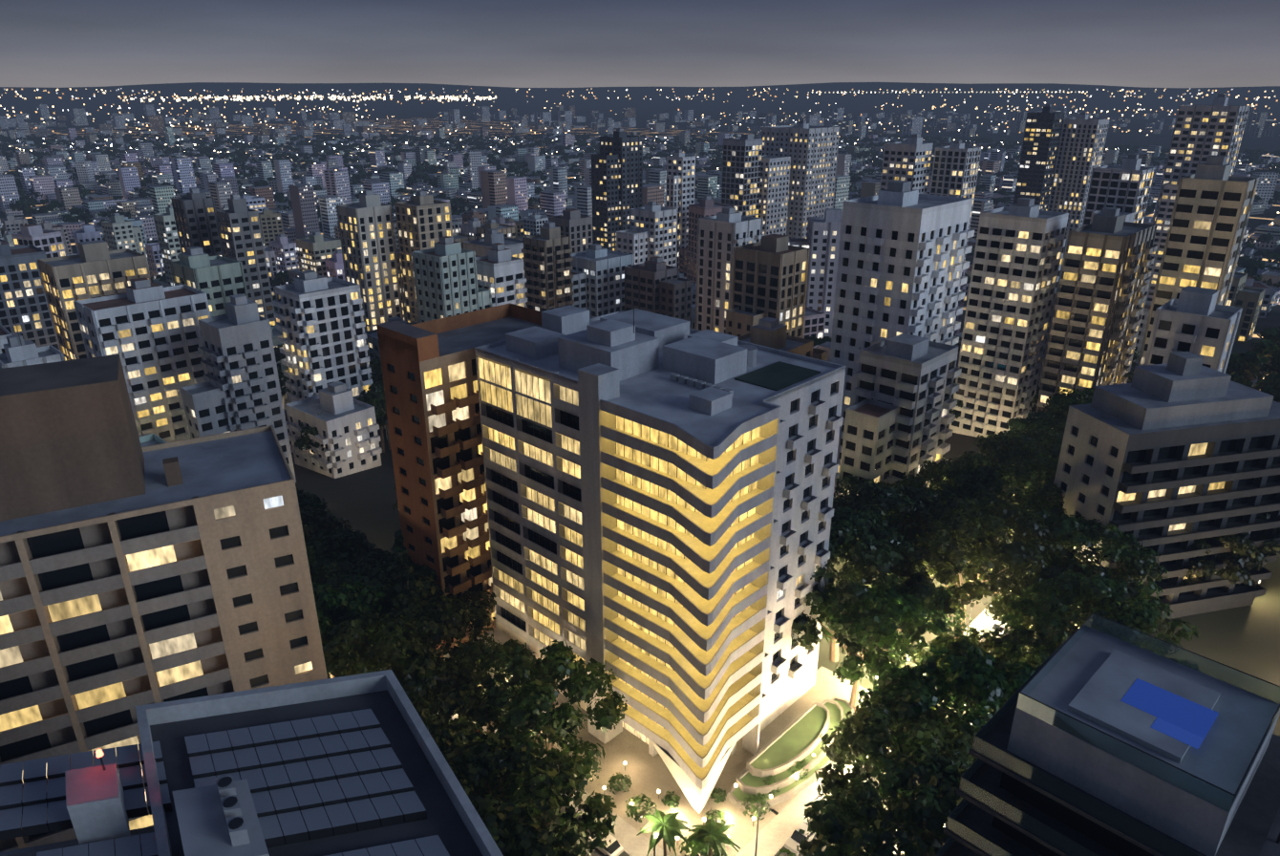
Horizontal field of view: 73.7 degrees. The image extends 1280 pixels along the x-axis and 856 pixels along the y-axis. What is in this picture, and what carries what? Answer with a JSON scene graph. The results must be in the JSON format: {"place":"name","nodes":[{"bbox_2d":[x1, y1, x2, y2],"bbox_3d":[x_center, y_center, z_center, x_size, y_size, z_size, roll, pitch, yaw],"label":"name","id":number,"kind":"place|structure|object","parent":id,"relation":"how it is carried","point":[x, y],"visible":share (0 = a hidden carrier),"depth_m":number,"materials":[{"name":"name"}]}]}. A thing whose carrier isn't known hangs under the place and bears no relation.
{"place":"outdoors","nodes":[
{"label":"outdoors","id":0,"kind":"place"},
{"bbox_2d":[0,87,1279,224],"bbox_3d":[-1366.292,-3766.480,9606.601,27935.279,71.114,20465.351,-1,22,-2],"label":"lights","id":1,"kind":"object","parent":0,"point":[345,99],"visible":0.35,"depth_m":6744.93},
{"bbox_2d":[0,88,1279,855],"bbox_3d":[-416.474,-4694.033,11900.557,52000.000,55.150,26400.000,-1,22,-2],"label":"ground","id":2,"kind":"structure","parent":0,"point":[1244,639],"depth_m":2450.92,"materials":[{"name":"concrete"}]},
{"bbox_2d":[0,303,1279,855],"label":"buildings","id":3,"kind":"structure","parent":2,"relation":"on","point":[168,686],"depth_m":70.77,"materials":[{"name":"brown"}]},
{"bbox_2d":[0,93,1279,498],"bbox_3d":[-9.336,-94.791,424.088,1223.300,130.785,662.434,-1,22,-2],"label":"city","id":4,"kind":"object","parent":2,"relation":"on","point":[1085,273],"visible":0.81,"depth_m":219.16,"materials":[{"name":"grey"}]},
{"bbox_2d":[0,131,1279,855],"bbox_3d":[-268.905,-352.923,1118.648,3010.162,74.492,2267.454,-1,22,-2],"label":"trees","id":5,"kind":"object","parent":2,"relation":"on","point":[951,527],"visible":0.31,"depth_m":108.24,"materials":[{"name":"green plant"}]},
{"bbox_2d":[0,125,1279,244],"bbox_3d":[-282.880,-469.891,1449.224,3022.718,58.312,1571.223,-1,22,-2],"label":"city","id":6,"kind":"object","parent":2,"relation":"on","point":[503,194],"visible":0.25,"depth_m":1071.82,"materials":[{"name":"black"}]},
{"bbox_2d":[0,82,1279,139],"bbox_3d":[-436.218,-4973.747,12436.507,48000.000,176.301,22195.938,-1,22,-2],"label":"city lights","id":7,"kind":"object","parent":2,"relation":"on","point":[1257,123],"visible":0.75,"depth_m":2947.94},
{"bbox_2d":[443,294,854,813],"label":"building","id":8,"kind":"structure","parent":2,"relation":"on","point":[659,488],"depth_m":100.25,"materials":[{"name":"white"}]},
{"bbox_2d":[356,619,1009,855],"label":"cars","id":9,"kind":"object","parent":2,"relation":"on","point":[614,847],"visible":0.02,"depth_m":93.96,"materials":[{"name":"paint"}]},
{"bbox_2d":[602,367,1260,855],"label":"street lamps","id":10,"kind":"object","parent":2,"relation":"on","point":[643,813],"visible":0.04,"depth_m":96.31,"materials":[{"name":"grey metal"}]},
{"bbox_2d":[0,0,1279,87],"label":"sky","id":11,"kind":"structure","parent":0,"point":[44,43],"materials":[{"name":"grey"}]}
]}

